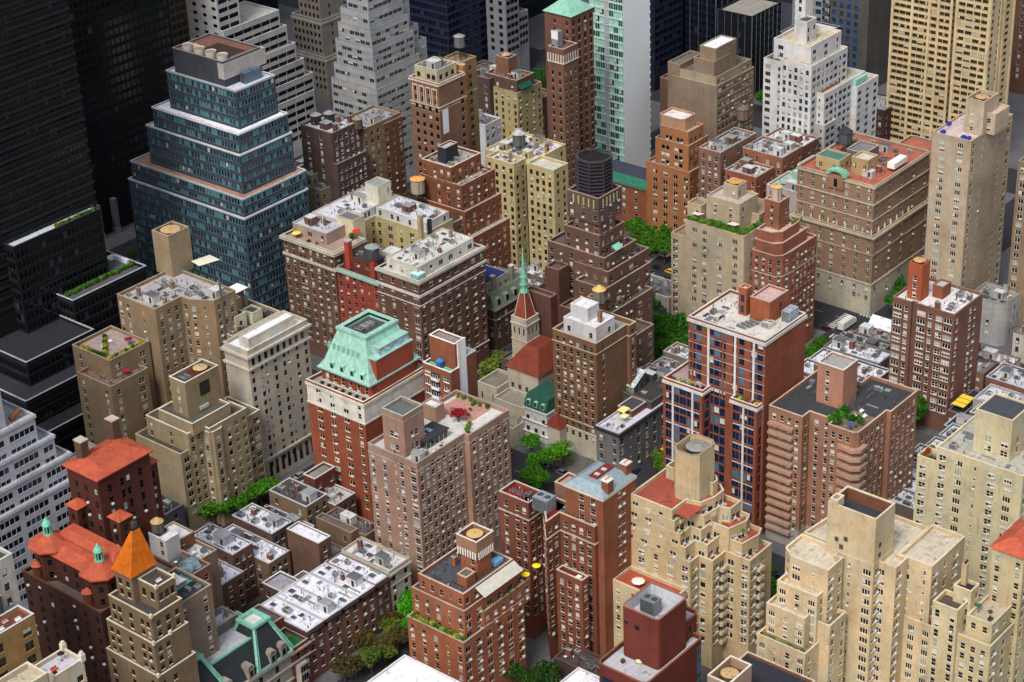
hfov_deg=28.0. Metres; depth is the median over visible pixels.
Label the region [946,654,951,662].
window
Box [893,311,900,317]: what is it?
window
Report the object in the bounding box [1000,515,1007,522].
window
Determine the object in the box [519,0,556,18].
office tower
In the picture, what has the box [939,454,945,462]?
window
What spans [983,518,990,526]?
window
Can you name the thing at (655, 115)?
pavement
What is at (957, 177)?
window
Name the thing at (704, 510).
window
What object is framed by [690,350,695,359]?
window
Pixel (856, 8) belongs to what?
window
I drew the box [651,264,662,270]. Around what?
parked car
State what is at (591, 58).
window
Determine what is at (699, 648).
tall window
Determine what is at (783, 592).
window
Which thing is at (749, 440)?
window
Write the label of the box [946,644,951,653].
window
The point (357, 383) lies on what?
apartment building
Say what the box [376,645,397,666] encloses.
tree
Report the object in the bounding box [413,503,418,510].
window
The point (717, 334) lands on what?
window
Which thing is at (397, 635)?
tree
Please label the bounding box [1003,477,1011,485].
window
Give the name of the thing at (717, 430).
window
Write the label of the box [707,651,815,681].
apartment building
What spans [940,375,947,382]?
window
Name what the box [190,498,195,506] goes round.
window
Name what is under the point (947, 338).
window
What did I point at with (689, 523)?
window
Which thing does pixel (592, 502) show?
window
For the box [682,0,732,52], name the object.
window
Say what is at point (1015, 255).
window
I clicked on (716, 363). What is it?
window
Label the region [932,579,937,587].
window
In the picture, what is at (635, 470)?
parked car
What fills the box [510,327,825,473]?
pavement
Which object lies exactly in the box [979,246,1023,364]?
pavement
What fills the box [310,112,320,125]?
water tank
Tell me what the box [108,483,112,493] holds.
window
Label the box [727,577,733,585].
window
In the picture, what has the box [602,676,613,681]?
ribbon window
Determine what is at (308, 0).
window
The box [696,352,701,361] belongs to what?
window
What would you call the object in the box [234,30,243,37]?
window
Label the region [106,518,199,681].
apartment building
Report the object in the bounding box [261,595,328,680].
brownstone house
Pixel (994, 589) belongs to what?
window
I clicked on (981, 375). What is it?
town house
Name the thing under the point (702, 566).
window
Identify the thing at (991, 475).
window
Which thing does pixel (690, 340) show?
window
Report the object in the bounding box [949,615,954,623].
window
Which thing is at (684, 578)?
window
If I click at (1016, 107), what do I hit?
pavement
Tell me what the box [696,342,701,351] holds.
window
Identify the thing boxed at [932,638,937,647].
window
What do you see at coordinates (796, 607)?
window
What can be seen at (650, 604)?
air conditioner
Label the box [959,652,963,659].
window
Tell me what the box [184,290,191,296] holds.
air conditioner
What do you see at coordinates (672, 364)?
town house
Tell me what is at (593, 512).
window
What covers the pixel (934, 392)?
window
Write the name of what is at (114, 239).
pavement
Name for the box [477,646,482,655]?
window
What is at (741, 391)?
window
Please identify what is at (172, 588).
window
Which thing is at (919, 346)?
window
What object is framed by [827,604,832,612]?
window
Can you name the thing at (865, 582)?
window
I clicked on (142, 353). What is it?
window
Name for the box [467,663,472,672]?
window
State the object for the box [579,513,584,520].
window
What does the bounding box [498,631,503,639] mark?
window
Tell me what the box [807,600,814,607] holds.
window
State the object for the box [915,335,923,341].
window
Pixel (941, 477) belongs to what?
window
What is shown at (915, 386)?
window
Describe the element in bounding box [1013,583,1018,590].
window
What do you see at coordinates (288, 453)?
arched window
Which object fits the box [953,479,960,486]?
window
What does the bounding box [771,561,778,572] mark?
tree
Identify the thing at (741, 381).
window
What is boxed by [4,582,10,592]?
window
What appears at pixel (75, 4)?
window
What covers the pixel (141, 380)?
window
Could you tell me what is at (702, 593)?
window
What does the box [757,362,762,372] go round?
window
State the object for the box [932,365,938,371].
window
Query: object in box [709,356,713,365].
window
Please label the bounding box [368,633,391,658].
tree
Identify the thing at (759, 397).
window
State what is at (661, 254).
parked car
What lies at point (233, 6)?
window
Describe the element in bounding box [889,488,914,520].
town house
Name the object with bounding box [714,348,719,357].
window
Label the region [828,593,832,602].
window
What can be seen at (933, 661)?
window
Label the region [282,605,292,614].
air conditioner
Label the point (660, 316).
tree
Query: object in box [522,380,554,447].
town house
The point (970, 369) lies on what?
window
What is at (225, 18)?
window
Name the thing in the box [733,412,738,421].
window
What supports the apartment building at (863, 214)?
on the ground
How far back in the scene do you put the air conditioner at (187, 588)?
533.52 m
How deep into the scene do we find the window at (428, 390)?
624.21 m
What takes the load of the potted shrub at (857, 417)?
on the apartment building at (816, 461)
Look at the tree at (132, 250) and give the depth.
806.39 m
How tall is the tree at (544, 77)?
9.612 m
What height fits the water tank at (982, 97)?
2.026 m
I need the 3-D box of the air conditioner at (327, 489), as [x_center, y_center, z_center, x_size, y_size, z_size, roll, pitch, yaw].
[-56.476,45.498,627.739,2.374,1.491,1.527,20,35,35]
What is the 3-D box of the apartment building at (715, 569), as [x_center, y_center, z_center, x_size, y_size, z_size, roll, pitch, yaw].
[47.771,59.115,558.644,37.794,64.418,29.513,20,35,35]
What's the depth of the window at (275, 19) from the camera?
880.06 m
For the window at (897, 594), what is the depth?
518.62 m
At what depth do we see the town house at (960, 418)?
653.61 m
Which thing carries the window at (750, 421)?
in the apartment building at (729, 360)
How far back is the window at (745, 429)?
608.11 m
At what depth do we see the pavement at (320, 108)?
946.99 m
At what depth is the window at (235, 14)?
854.75 m
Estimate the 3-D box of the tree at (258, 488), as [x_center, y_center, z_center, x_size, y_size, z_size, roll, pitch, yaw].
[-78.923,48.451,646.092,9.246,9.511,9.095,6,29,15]
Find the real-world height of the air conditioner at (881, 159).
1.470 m
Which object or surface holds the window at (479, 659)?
in the apartment building at (452, 589)
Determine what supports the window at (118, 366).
in the apartment building at (173, 327)
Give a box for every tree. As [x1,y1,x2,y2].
[124,252,134,258]
[127,247,138,259]
[195,503,213,517]
[201,500,225,522]
[217,495,236,513]
[231,493,248,510]
[241,488,257,503]
[246,479,273,506]
[259,477,280,489]
[329,653,357,681]
[345,655,364,678]
[350,627,377,650]
[356,645,384,673]
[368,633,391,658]
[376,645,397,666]
[378,617,401,633]
[382,609,403,619]
[385,626,408,653]
[396,599,412,617]
[398,588,412,609]
[400,614,408,629]
[450,407,467,421]
[477,357,499,373]
[490,349,508,365]
[503,663,525,681]
[518,668,546,681]
[519,433,540,451]
[519,465,542,485]
[525,450,549,469]
[528,467,550,488]
[530,67,545,75]
[530,659,561,681]
[534,74,545,87]
[538,71,546,88]
[541,443,568,471]
[554,440,574,464]
[624,217,644,238]
[629,223,653,238]
[629,233,651,246]
[639,234,659,258]
[650,448,662,460]
[651,239,670,263]
[653,229,668,239]
[653,300,662,308]
[653,310,672,322]
[653,456,662,470]
[654,322,673,342]
[654,342,666,358]
[657,332,680,345]
[660,223,671,234]
[661,318,677,331]
[663,338,687,347]
[664,234,670,242]
[671,325,687,337]
[672,312,687,326]
[678,331,687,343]
[754,90,762,110]
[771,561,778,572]
[771,576,776,590]
[804,352,813,358]
[805,343,819,353]
[811,334,830,349]
[883,291,896,305]
[892,274,906,289]
[892,286,904,292]
[916,393,928,419]
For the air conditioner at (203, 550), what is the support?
on the apartment building at (190, 543)
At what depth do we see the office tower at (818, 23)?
916.55 m
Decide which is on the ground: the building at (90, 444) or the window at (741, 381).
the building at (90, 444)
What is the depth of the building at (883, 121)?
867.64 m
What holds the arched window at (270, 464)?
in the hotel at (267, 361)
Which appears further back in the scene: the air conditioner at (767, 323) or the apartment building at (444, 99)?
the apartment building at (444, 99)
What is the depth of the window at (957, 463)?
557.08 m
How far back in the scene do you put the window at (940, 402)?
669.02 m
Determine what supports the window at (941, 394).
in the apartment building at (934, 349)
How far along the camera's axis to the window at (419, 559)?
601.76 m
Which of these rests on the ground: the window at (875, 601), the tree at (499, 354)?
the tree at (499, 354)
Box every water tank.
[149,516,166,536]
[160,225,179,234]
[193,364,206,373]
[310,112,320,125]
[323,109,334,121]
[352,115,364,135]
[365,243,379,260]
[408,175,428,203]
[436,357,443,367]
[452,33,466,60]
[466,528,482,540]
[501,51,509,57]
[509,127,528,149]
[592,284,607,309]
[686,440,708,453]
[720,667,738,681]
[728,178,741,185]
[734,104,750,127]
[771,183,782,200]
[836,126,855,150]
[913,257,925,264]
[975,94,988,100]
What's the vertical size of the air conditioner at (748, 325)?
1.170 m
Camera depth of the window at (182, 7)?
929.07 m
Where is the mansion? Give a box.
[193,606,294,681]
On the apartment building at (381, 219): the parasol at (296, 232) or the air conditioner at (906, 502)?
the parasol at (296, 232)
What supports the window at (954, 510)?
in the apartment building at (971, 487)
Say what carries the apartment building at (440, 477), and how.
on the ground
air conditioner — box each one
[109,379,117,383]
[161,282,167,287]
[162,498,170,504]
[178,373,191,381]
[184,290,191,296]
[184,585,191,591]
[189,285,197,289]
[193,288,200,293]
[193,583,201,590]
[200,547,206,553]
[236,510,244,517]
[240,66,261,83]
[250,517,258,523]
[251,536,258,542]
[269,548,275,554]
[277,484,285,490]
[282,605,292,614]
[298,596,304,602]
[324,486,331,493]
[328,592,334,599]
[332,570,337,577]
[344,558,350,564]
[354,326,363,332]
[358,547,365,553]
[359,323,369,329]
[365,320,374,327]
[385,562,391,569]
[394,202,401,207]
[419,203,425,208]
[425,241,432,246]
[430,155,437,160]
[431,233,437,238]
[433,209,439,214]
[524,491,532,497]
[532,490,555,514]
[573,648,580,654]
[587,664,595,670]
[640,592,661,615]
[681,347,687,352]
[710,308,716,314]
[736,323,746,328]
[741,322,750,327]
[749,319,759,324]
[760,319,774,328]
[781,304,798,322]
[809,379,814,385]
[866,366,871,371]
[871,353,878,357]
[874,385,883,391]
[878,157,885,161]
[902,499,911,505]
[947,303,956,308]
[949,441,958,449]
[955,291,963,297]
[983,293,990,298]
[985,390,993,395]
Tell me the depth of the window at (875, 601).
520.97 m
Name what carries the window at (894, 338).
in the apartment building at (934, 349)
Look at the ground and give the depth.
747.96 m
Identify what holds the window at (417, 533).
in the apartment building at (440, 477)
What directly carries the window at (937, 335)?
in the apartment building at (934, 349)
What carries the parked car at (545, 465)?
on the ground
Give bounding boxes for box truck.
[837,315,856,330]
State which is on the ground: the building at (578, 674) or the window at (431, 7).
the building at (578, 674)
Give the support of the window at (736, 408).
in the apartment building at (729, 360)
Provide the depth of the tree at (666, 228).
798.65 m
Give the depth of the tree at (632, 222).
803.94 m
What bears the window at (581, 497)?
in the apartment building at (579, 551)
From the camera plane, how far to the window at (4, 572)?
497.42 m
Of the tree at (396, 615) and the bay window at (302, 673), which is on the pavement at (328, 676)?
the tree at (396, 615)
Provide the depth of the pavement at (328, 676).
571.26 m
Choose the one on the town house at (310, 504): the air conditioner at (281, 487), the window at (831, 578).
the air conditioner at (281, 487)
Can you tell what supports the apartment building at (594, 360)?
on the ground
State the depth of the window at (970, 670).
509.96 m
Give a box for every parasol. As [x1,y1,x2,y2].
[57,651,63,660]
[292,231,300,237]
[521,571,529,580]
[532,563,540,571]
[631,577,644,587]
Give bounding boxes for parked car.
[293,471,304,479]
[537,462,549,468]
[555,468,566,474]
[632,467,640,473]
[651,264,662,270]
[658,252,669,257]
[773,572,783,578]
[820,325,832,331]
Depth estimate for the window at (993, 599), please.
512.21 m
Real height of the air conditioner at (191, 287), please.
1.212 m
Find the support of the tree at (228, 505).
on the ground
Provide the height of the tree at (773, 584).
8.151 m
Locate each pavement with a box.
[105,162,296,250]
[247,552,501,681]
[277,457,313,481]
[278,4,298,41]
[310,343,511,371]
[316,103,333,113]
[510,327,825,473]
[519,630,724,681]
[528,0,588,49]
[542,85,659,131]
[624,127,761,251]
[754,82,886,105]
[762,424,939,556]
[780,1,791,30]
[814,192,1014,311]
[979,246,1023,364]
[1007,92,1023,169]
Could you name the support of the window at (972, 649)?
in the apartment building at (969, 642)
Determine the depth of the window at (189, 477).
627.80 m
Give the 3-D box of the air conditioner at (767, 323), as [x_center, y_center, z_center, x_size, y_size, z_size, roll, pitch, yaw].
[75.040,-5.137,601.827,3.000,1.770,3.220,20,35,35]
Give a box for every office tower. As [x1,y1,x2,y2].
[67,0,173,238]
[168,0,189,45]
[239,0,279,14]
[291,0,342,106]
[409,0,487,61]
[486,0,529,71]
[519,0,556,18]
[589,0,650,167]
[650,0,682,90]
[682,0,777,53]
[717,0,781,94]
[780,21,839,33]
[792,0,829,24]
[822,0,890,86]
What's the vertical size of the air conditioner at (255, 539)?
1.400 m
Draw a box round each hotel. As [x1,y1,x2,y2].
[22,415,175,681]
[220,310,312,480]
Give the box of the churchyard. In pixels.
[547,453,594,473]
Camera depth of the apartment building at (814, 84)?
791.43 m
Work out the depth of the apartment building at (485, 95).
856.60 m
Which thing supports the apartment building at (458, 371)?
on the ground
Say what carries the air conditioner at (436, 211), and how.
on the apartment building at (381, 219)
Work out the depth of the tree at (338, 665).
563.99 m
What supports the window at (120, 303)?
in the apartment building at (173, 327)
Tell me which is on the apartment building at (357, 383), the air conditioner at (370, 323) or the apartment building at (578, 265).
the air conditioner at (370, 323)
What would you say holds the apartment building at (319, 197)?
on the ground
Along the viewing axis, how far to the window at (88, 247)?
670.82 m
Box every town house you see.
[194,522,258,602]
[218,559,247,612]
[224,524,291,597]
[232,503,292,549]
[253,604,312,681]
[261,521,331,601]
[264,504,314,527]
[269,477,328,528]
[301,480,356,513]
[303,461,336,491]
[316,506,375,556]
[341,536,411,611]
[485,263,528,351]
[501,351,512,371]
[508,259,544,280]
[514,270,545,289]
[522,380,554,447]
[594,390,662,468]
[623,367,665,409]
[640,363,672,376]
[651,274,670,325]
[651,356,683,369]
[663,342,687,362]
[804,358,866,380]
[809,347,888,379]
[823,335,889,368]
[843,330,889,350]
[855,322,890,341]
[869,314,891,331]
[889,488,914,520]
[908,476,915,490]
[912,461,916,476]
[913,443,936,461]
[925,436,944,447]
[938,422,961,438]
[944,412,972,428]
[947,389,980,421]
[969,399,985,415]
[972,383,1023,408]
[975,281,1021,345]
[975,355,998,390]
[978,342,1020,366]
[985,362,1023,392]
[1011,323,1023,362]
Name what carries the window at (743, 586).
in the apartment building at (715, 569)
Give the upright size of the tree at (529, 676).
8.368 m
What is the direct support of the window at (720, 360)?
in the apartment building at (729, 360)
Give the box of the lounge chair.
[50,665,57,671]
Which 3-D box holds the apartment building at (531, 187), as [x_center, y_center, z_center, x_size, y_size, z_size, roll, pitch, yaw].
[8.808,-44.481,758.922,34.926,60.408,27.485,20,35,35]
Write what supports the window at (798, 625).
in the apartment building at (865, 580)
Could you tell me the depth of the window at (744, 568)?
551.94 m
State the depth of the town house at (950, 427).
646.78 m
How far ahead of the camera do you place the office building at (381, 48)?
843.37 m
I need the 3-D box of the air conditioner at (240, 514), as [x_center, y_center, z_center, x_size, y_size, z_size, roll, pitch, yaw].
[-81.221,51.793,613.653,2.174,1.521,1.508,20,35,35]
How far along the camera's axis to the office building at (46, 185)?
669.59 m
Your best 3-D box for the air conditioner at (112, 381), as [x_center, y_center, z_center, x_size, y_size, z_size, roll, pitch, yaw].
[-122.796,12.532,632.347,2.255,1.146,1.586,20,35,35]
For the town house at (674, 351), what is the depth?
689.02 m
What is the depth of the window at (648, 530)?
556.13 m
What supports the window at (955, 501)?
in the apartment building at (971, 487)
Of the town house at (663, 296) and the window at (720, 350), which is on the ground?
the town house at (663, 296)
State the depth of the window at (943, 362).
661.88 m
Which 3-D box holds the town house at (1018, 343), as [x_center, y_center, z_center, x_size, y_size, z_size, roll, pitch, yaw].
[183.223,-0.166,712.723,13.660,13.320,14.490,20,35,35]
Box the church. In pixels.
[477,248,566,451]
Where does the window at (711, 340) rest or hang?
in the apartment building at (729, 360)
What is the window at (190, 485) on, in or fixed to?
in the apartment building at (200, 436)
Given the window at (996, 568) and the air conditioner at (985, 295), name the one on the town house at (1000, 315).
the air conditioner at (985, 295)
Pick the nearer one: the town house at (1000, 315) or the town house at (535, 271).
the town house at (1000, 315)
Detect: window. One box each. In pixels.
[0,0,145,452]
[0,425,71,601]
[0,643,4,653]
[0,657,7,668]
[1,568,7,577]
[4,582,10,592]
[7,596,13,606]
[23,626,32,639]
[25,640,34,652]
[26,467,159,681]
[27,653,37,663]
[47,560,52,566]
[49,572,54,577]
[67,0,173,179]
[77,674,84,681]
[86,301,229,442]
[98,587,104,593]
[100,599,106,605]
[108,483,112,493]
[110,496,114,505]
[116,362,121,369]
[120,477,124,486]
[122,489,126,498]
[126,473,130,482]
[128,486,132,495]
[130,73,307,310]
[139,376,144,384]
[140,350,144,357]
[140,385,145,392]
[141,394,147,401]
[142,402,148,409]
[159,591,163,601]
[164,588,169,598]
[166,614,170,622]
[168,0,189,45]
[170,585,174,594]
[175,608,179,616]
[184,456,189,463]
[185,465,191,472]
[187,473,191,480]
[188,481,193,489]
[189,490,193,497]
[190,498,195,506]
[192,2,314,141]
[218,0,226,5]
[218,6,227,13]
[219,15,228,22]
[220,24,229,30]
[228,3,237,10]
[229,11,237,18]
[230,20,239,27]
[230,417,264,497]
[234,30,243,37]
[239,0,276,7]
[269,461,273,475]
[275,458,279,472]
[281,454,284,468]
[286,187,461,344]
[287,451,290,465]
[293,447,296,461]
[294,0,334,89]
[295,659,308,681]
[299,444,302,458]
[305,440,308,454]
[333,0,425,167]
[374,418,508,577]
[391,152,405,196]
[409,0,487,61]
[411,476,416,483]
[411,485,416,492]
[412,494,417,501]
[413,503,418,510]
[414,512,418,519]
[414,520,419,527]
[414,529,419,536]
[415,538,420,545]
[424,190,511,268]
[426,387,431,394]
[430,372,440,399]
[444,385,449,392]
[457,253,486,352]
[466,613,471,621]
[466,645,471,653]
[466,654,472,662]
[467,622,471,630]
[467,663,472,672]
[467,673,473,680]
[471,124,474,150]
[476,637,482,645]
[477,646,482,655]
[477,656,483,663]
[478,664,483,673]
[478,674,484,681]
[487,629,492,638]
[488,647,492,656]
[490,0,528,52]
[497,622,502,629]
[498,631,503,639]
[504,151,562,267]
[504,500,626,649]
[519,0,538,7]
[530,230,652,367]
[568,45,594,216]
[578,494,583,501]
[579,503,584,511]
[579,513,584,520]
[590,0,623,161]
[590,498,595,506]
[590,518,595,524]
[591,508,595,515]
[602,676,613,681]
[615,535,764,644]
[643,527,649,535]
[650,0,681,77]
[666,359,760,520]
[667,559,673,567]
[667,568,672,576]
[672,254,705,316]
[681,575,687,582]
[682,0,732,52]
[682,566,687,573]
[687,521,694,526]
[690,340,695,349]
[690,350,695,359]
[692,564,697,572]
[692,573,697,582]
[692,582,697,591]
[694,394,699,401]
[696,324,701,332]
[696,332,701,341]
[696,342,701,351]
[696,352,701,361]
[696,361,701,371]
[697,645,700,681]
[699,581,704,588]
[699,590,704,597]
[700,563,705,570]
[700,572,704,579]
[702,140,816,197]
[702,507,707,513]
[709,347,713,355]
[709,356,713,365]
[709,366,713,375]
[709,375,713,384]
[710,337,713,345]
[713,591,718,599]
[714,330,719,338]
[714,338,719,347]
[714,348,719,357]
[714,358,719,367]
[714,368,719,377]
[714,377,719,386]
[719,379,725,389]
[719,560,723,567]
[720,350,725,359]
[720,360,725,369]
[720,370,725,379]
[721,514,728,521]
[727,568,733,575]
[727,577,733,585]
[728,559,733,566]
[730,533,737,539]
[733,404,739,412]
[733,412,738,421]
[733,422,738,431]
[733,431,738,440]
[738,532,744,537]
[739,339,744,346]
[739,346,744,356]
[739,356,743,365]
[739,366,743,375]
[739,376,743,385]
[739,386,743,395]
[739,414,746,424]
[739,434,746,443]
[740,424,746,434]
[740,592,746,599]
[741,564,747,572]
[741,573,747,581]
[741,583,747,590]
[745,101,752,130]
[747,409,753,417]
[747,427,752,436]
[747,436,752,446]
[747,446,752,455]
[748,417,753,427]
[750,390,755,399]
[751,350,756,360]
[751,563,756,572]
[756,372,762,382]
[756,382,761,391]
[756,392,761,401]
[757,345,762,352]
[757,353,762,362]
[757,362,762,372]
[759,550,958,681]
[760,5,779,74]
[764,37,876,148]
[768,610,774,617]
[769,399,914,530]
[778,597,785,604]
[779,588,785,595]
[791,573,799,581]
[792,563,799,572]
[793,0,827,22]
[793,603,798,610]
[795,622,801,628]
[795,630,801,637]
[795,638,801,645]
[796,658,802,665]
[799,152,926,298]
[799,265,813,326]
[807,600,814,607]
[808,609,813,616]
[825,0,858,67]
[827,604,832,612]
[828,584,833,592]
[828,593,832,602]
[829,574,833,582]
[860,598,868,606]
[860,607,868,616]
[861,588,869,596]
[862,568,870,577]
[862,578,869,586]
[873,597,878,605]
[875,568,880,576]
[877,598,882,605]
[878,578,883,586]
[889,0,1009,139]
[889,376,896,382]
[890,360,897,366]
[890,367,897,374]
[891,344,898,350]
[891,351,898,358]
[892,327,899,334]
[892,335,899,342]
[893,303,901,309]
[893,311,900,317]
[893,319,900,326]
[895,590,900,599]
[896,571,901,580]
[912,383,920,390]
[913,367,921,374]
[913,375,920,381]
[914,351,922,357]
[914,359,921,365]
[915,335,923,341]
[915,343,922,349]
[916,326,923,333]
[917,310,925,316]
[917,318,924,325]
[918,472,925,479]
[919,463,925,470]
[929,405,935,411]
[929,667,934,676]
[930,389,936,395]
[930,397,935,403]
[930,657,935,666]
[931,373,937,379]
[931,381,937,387]
[931,589,936,597]
[931,648,936,656]
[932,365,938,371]
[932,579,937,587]
[932,628,937,637]
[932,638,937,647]
[933,348,939,355]
[933,356,938,363]
[934,340,939,346]
[934,609,939,617]
[934,618,938,627]
[935,315,941,322]
[935,324,941,330]
[935,332,940,338]
[936,492,943,499]
[937,408,945,414]
[937,473,944,481]
[937,482,943,490]
[938,162,943,167]
[938,392,946,398]
[938,399,945,406]
[938,464,945,471]
[939,146,944,152]
[939,383,946,390]
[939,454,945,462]
[940,367,948,374]
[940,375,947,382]
[941,343,949,349]
[941,351,949,358]
[941,359,948,366]
[942,335,950,341]
[943,326,951,333]
[944,318,951,325]
[944,673,949,681]
[945,664,950,672]
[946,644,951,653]
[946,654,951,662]
[947,634,952,643]
[948,624,953,633]
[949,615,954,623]
[951,497,959,505]
[951,507,958,514]
[952,489,959,495]
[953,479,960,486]
[954,460,962,467]
[954,469,961,477]
[955,174,960,180]
[956,159,961,164]
[957,671,962,679]
[958,662,963,669]
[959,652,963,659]
[960,642,964,649]
[963,369,970,393]
[968,666,972,673]
[969,656,973,663]
[970,622,975,630]
[970,646,974,654]
[971,159,1006,286]
[977,670,982,677]
[979,650,984,658]
[979,660,983,667]
[981,627,986,634]
[982,536,988,544]
[983,445,990,452]
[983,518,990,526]
[983,527,989,535]
[984,435,991,443]
[984,509,991,516]
[985,499,992,507]
[986,481,993,488]
[986,490,993,498]
[987,471,994,479]
[991,595,996,602]
[991,649,996,658]
[992,585,997,592]
[993,575,997,582]
[993,625,997,634]
[994,565,998,572]
[995,555,999,562]
[999,524,1007,531]
[1000,441,1007,448]
[1000,450,1007,458]
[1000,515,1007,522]
[1001,496,1009,504]
[1001,506,1008,513]
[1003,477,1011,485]
[1003,486,1010,494]
[1011,612,1015,620]
[1012,593,1017,600]
[1012,603,1016,610]
[1013,252,1018,258]
[1013,573,1019,580]
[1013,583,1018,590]
[1014,562,1020,570]
[1015,2,1023,77]
[1015,229,1020,235]
[1017,198,1023,204]
[1017,206,1022,212]
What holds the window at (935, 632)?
in the apartment building at (969, 642)
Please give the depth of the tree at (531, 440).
664.86 m
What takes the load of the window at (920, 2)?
in the apartment building at (946, 58)
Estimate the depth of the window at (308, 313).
729.77 m
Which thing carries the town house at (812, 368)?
on the ground
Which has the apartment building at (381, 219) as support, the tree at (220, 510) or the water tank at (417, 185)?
the water tank at (417, 185)
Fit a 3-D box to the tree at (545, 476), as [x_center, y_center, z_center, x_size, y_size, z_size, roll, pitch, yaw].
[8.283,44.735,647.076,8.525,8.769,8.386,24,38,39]
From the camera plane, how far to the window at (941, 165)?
715.48 m
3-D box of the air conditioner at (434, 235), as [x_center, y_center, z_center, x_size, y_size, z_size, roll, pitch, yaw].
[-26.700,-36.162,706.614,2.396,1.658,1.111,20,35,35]
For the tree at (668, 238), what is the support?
on the ground
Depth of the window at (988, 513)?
556.95 m
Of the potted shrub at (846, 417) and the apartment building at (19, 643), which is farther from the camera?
the potted shrub at (846, 417)
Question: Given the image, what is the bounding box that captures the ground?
[109,0,1023,681]
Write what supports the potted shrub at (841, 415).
on the apartment building at (816, 461)
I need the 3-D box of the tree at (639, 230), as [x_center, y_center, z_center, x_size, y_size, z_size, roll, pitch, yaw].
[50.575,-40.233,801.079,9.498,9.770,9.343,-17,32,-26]
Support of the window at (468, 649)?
in the apartment building at (452, 589)
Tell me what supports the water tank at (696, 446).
on the apartment building at (715, 569)
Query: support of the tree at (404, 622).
on the ground
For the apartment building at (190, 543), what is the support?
on the ground
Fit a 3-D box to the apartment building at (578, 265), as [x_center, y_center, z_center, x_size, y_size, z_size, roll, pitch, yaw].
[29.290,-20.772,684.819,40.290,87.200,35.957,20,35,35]
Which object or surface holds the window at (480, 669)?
in the apartment building at (452, 589)
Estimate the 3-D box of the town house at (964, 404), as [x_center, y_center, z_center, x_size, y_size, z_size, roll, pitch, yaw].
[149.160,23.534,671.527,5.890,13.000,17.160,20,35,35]
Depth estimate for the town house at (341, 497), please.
625.68 m
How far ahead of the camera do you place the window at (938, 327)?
658.01 m
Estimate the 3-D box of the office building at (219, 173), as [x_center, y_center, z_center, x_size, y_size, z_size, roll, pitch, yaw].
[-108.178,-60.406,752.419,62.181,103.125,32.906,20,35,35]
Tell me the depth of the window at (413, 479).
582.82 m
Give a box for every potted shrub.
[836,417,842,425]
[839,411,846,420]
[843,411,850,420]
[850,414,855,423]
[855,414,861,424]
[856,417,865,425]
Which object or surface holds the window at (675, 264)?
in the apartment building at (709, 263)
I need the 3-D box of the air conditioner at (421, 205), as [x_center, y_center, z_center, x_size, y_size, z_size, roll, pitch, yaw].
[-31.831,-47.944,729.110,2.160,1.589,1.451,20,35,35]
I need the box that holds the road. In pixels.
[297,158,871,337]
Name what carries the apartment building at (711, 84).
on the ground
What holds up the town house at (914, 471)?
on the ground
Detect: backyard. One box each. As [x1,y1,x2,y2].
[248,598,263,609]
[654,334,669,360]
[914,431,932,446]
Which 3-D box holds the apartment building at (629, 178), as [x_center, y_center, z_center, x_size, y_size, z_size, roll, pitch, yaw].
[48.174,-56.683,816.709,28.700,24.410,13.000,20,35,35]
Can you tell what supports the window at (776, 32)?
in the office tower at (753, 27)
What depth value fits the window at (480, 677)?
550.05 m
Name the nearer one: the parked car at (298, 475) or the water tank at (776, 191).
the parked car at (298, 475)
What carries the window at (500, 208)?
in the apartment building at (474, 203)
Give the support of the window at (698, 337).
in the apartment building at (729, 360)
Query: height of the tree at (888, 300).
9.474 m
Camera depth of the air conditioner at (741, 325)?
601.18 m
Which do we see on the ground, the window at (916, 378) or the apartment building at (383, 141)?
the apartment building at (383, 141)
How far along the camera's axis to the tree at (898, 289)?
752.04 m
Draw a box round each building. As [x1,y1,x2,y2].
[0,0,147,452]
[0,393,71,609]
[0,547,21,611]
[0,594,41,677]
[0,640,86,681]
[71,441,95,458]
[72,220,241,444]
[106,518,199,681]
[128,33,309,311]
[135,358,268,530]
[145,526,215,607]
[161,493,185,526]
[166,521,223,608]
[168,567,219,658]
[186,0,316,157]
[227,283,279,338]
[279,176,462,358]
[299,165,330,212]
[300,113,369,201]
[305,309,424,521]
[331,0,426,182]
[333,238,400,322]
[351,104,407,197]
[367,654,459,681]
[368,389,511,585]
[375,215,489,367]
[407,522,530,681]
[408,51,480,175]
[417,140,511,268]
[423,329,477,399]
[477,60,495,115]
[479,109,501,165]
[485,52,547,139]
[485,133,569,270]
[498,459,636,658]
[527,148,653,367]
[542,0,595,220]
[552,296,636,460]
[554,644,601,681]
[560,667,598,681]
[599,582,701,681]
[613,159,646,233]
[613,434,771,668]
[646,107,707,242]
[660,73,667,112]
[662,283,807,533]
[668,35,753,140]
[671,177,764,330]
[698,127,818,198]
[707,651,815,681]
[751,194,816,343]
[756,485,965,681]
[762,0,877,151]
[765,351,917,544]
[766,155,813,218]
[789,132,931,316]
[875,93,891,139]
[886,0,1015,141]
[888,256,982,431]
[913,392,1023,602]
[924,89,1012,289]
[927,519,1023,681]
[1008,157,1023,326]
[1009,0,1023,94]
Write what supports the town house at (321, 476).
on the ground
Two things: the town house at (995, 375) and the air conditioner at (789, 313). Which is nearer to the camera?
the air conditioner at (789, 313)
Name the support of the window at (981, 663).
in the apartment building at (969, 642)
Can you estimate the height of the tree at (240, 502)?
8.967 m
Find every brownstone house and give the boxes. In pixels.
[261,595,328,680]
[275,584,345,668]
[292,572,361,656]
[310,562,378,635]
[326,552,391,633]
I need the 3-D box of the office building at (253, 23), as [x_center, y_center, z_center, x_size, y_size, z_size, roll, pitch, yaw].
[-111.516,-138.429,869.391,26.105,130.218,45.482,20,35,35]
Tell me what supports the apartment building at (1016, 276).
on the ground
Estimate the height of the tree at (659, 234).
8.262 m

